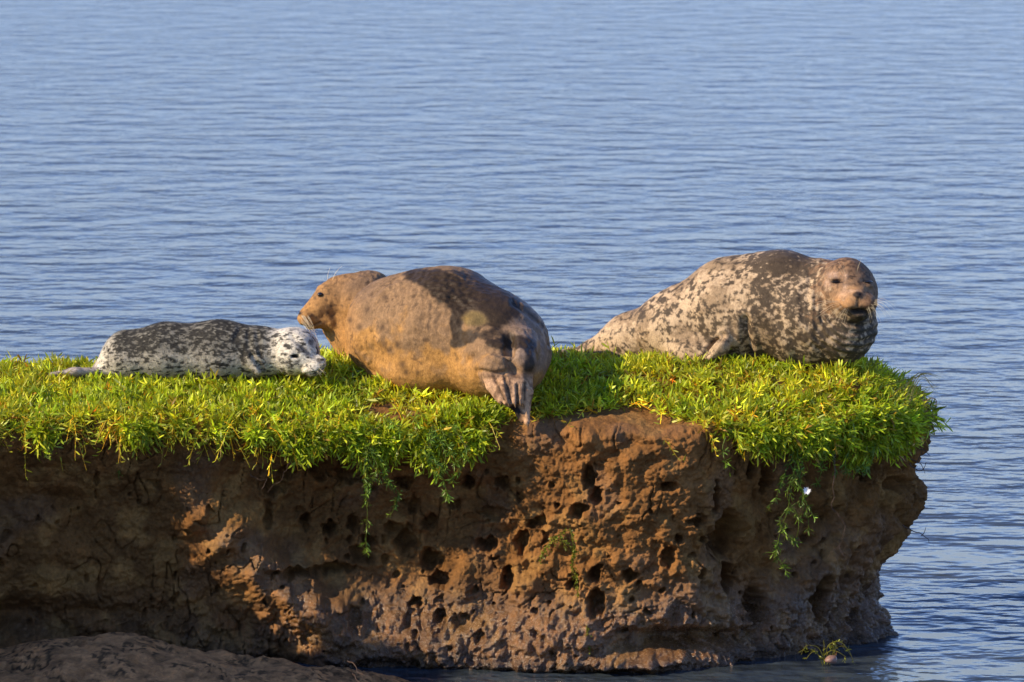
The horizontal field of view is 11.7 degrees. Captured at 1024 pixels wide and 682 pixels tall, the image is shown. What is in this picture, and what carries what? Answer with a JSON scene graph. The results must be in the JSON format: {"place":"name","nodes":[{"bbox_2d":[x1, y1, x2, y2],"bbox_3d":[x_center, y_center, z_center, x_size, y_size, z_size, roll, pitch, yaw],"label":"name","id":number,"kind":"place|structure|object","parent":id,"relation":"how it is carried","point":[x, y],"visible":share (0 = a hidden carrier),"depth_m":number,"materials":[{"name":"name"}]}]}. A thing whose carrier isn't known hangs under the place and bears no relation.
{"place":"outdoors","nodes":[
{"label":"outdoors","id":0,"kind":"place"},
{"bbox_2d":[0,632,408,681],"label":"mud shoal","id":1,"kind":"structure","parent":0,"point":[119,657],"depth_m":24.14,"materials":[{"name":"brown soil"}]},
{"bbox_2d":[347,660,363,681],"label":"root","id":2,"kind":"object","parent":1,"relation":"on","point":[356,668],"visible":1,"depth_m":24.18,"materials":[{"name":"brown plant"}]},
{"bbox_2d":[0,363,933,673],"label":"mud bank","id":3,"kind":"structure","parent":0,"point":[676,569],"depth_m":25.16,"materials":[{"name":"brown soil"}]},
{"bbox_2d":[0,336,953,484],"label":"grass","id":4,"kind":"structure","parent":3,"relation":"on","point":[887,422],"depth_m":25.20,"materials":[{"name":"green plant"}]},
{"bbox_2d":[48,319,325,381],"bbox_3d":[-1.634,0.053,25.577,1.447,0.350,0.370,1,7,7],"label":"seal pup","id":5,"kind":"object","parent":4,"relation":"on","point":[223,347],"visible":0.99,"depth_m":25.45,"materials":[{"name":"fur"}]},
{"bbox_2d":[250,453,292,492],"bbox_3d":[-1.201,0.640,24.961,0.216,0.237,0.034,0,7,3],"label":"root","id":6,"kind":"object","parent":4,"relation":"hanging from","point":[267,478],"visible":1,"depth_m":24.97,"materials":[{"name":"brown plant"}]},
{"bbox_2d":[361,442,402,557],"bbox_3d":[-0.648,0.785,24.960,0.251,0.593,0.139,-3,8,-25],"label":"trailing plant","id":7,"kind":"object","parent":4,"relation":"hanging from","point":[367,466],"visible":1,"depth_m":24.93,"materials":[{"name":"green plant"}]},
{"bbox_2d":[358,411,422,440],"bbox_3d":[-0.611,0.427,24.953,0.339,0.154,0.088,0,7,0],"label":"trailing plant","id":8,"kind":"object","parent":4,"relation":"on","point":[390,421],"visible":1,"depth_m":24.95,"materials":[{"name":"green plant"}]},
{"bbox_2d":[297,265,552,427],"bbox_3d":[-0.355,-0.021,25.614,1.637,0.737,0.761,6,9,41],"label":"seal","id":9,"kind":"object","parent":4,"relation":"on","point":[459,329],"visible":0.95,"depth_m":25.30,"materials":[{"name":"fur"}]},
{"bbox_2d":[419,423,471,503],"bbox_3d":[-0.328,0.609,24.927,0.277,0.408,0.131,0,7,0],"label":"trailing plant","id":10,"kind":"object","parent":4,"relation":"hanging from","point":[439,468],"visible":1,"depth_m":24.91,"materials":[{"name":"green plant"}]},
{"bbox_2d":[557,249,893,368],"bbox_3d":[1.179,-0.156,25.964,1.932,0.671,0.708,5,8,34],"label":"seal","id":11,"kind":"object","parent":4,"relation":"on","point":[779,305],"visible":0.94,"depth_m":25.67,"materials":[{"name":"fur"}]},
{"bbox_2d":[719,436,731,467],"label":"trailing plant","id":12,"kind":"object","parent":4,"relation":"hanging from","point":[723,452],"visible":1,"depth_m":24.95,"materials":[{"name":"green plant"}]},
{"bbox_2d":[763,447,817,578],"bbox_3d":[1.403,0.851,25.105,0.283,0.715,0.124,0,7,0],"label":"trailing plant","id":13,"kind":"object","parent":4,"relation":"hanging from","point":[806,490],"visible":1,"depth_m":25.09,"materials":[{"name":"green plant"}]},
{"bbox_2d":[829,452,845,556],"bbox_3d":[1.637,0.822,25.136,0.085,0.556,0.049,0,7,0],"label":"root","id":14,"kind":"object","parent":4,"relation":"hanging from","point":[835,511],"visible":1,"depth_m":25.12,"materials":[{"name":"brown plant"}]},
{"bbox_2d":[812,445,875,489],"bbox_3d":[1.674,0.628,25.193,0.367,0.243,0.103,-2,7,-20],"label":"trailing plant","id":15,"kind":"object","parent":4,"relation":"hanging from","point":[865,470],"visible":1,"depth_m":25.19,"materials":[{"name":"green plant"}]},
{"bbox_2d":[885,373,943,404],"bbox_3d":[2.064,0.280,25.538,0.316,0.238,0.004,0,7,0],"label":"grass tuft","id":16,"kind":"object","parent":4,"relation":"on","point":[932,387],"visible":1,"depth_m":25.53,"materials":[{"name":"green plant"}]},
{"bbox_2d":[539,528,592,653],"bbox_3d":[0.269,1.248,24.954,0.282,0.634,0.084,0,7,0],"label":"green weed","id":17,"kind":"object","parent":3,"relation":"attached to","point":[555,538],"visible":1,"depth_m":24.92,"materials":[{"name":"green plant"}]},
{"bbox_2d":[902,525,928,539],"bbox_3d":[2.078,0.992,25.724,0.142,0.098,0.016,0,7,0],"label":"root","id":18,"kind":"object","parent":3,"relation":"attached to","point":[916,532],"visible":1,"depth_m":25.72,"materials":[{"name":"brown plant"}]},
{"bbox_2d":[899,398,936,472],"bbox_3d":[2.080,0.485,25.665,0.197,0.395,0.024,0,7,0],"label":"trailing plant","id":19,"kind":"object","parent":3,"relation":"attached to","point":[922,449],"visible":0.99,"depth_m":25.67,"materials":[{"name":"green plant"}]},
{"bbox_2d":[0,0,1023,681],"bbox_3d":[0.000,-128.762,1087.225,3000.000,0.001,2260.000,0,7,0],"label":"water","id":20,"kind":"structure","parent":0,"point":[576,172],"depth_m":52.53,"materials":[{"name":"blue liquid"}]},
{"bbox_2d":[798,639,854,664],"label":"water plant","id":21,"kind":"object","parent":20,"relation":"on","point":[826,653],"visible":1,"depth_m":25.20,"materials":[{"name":"green plant"}]},
{"bbox_2d":[824,655,836,663],"bbox_3d":[1.607,1.605,25.198,0.064,0.043,0.064,0,7,0],"label":"stone","id":22,"kind":"object","parent":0,"point":[830,659],"visible":1,"depth_m":25.18,"materials":[{"name":"stone"}]}
]}

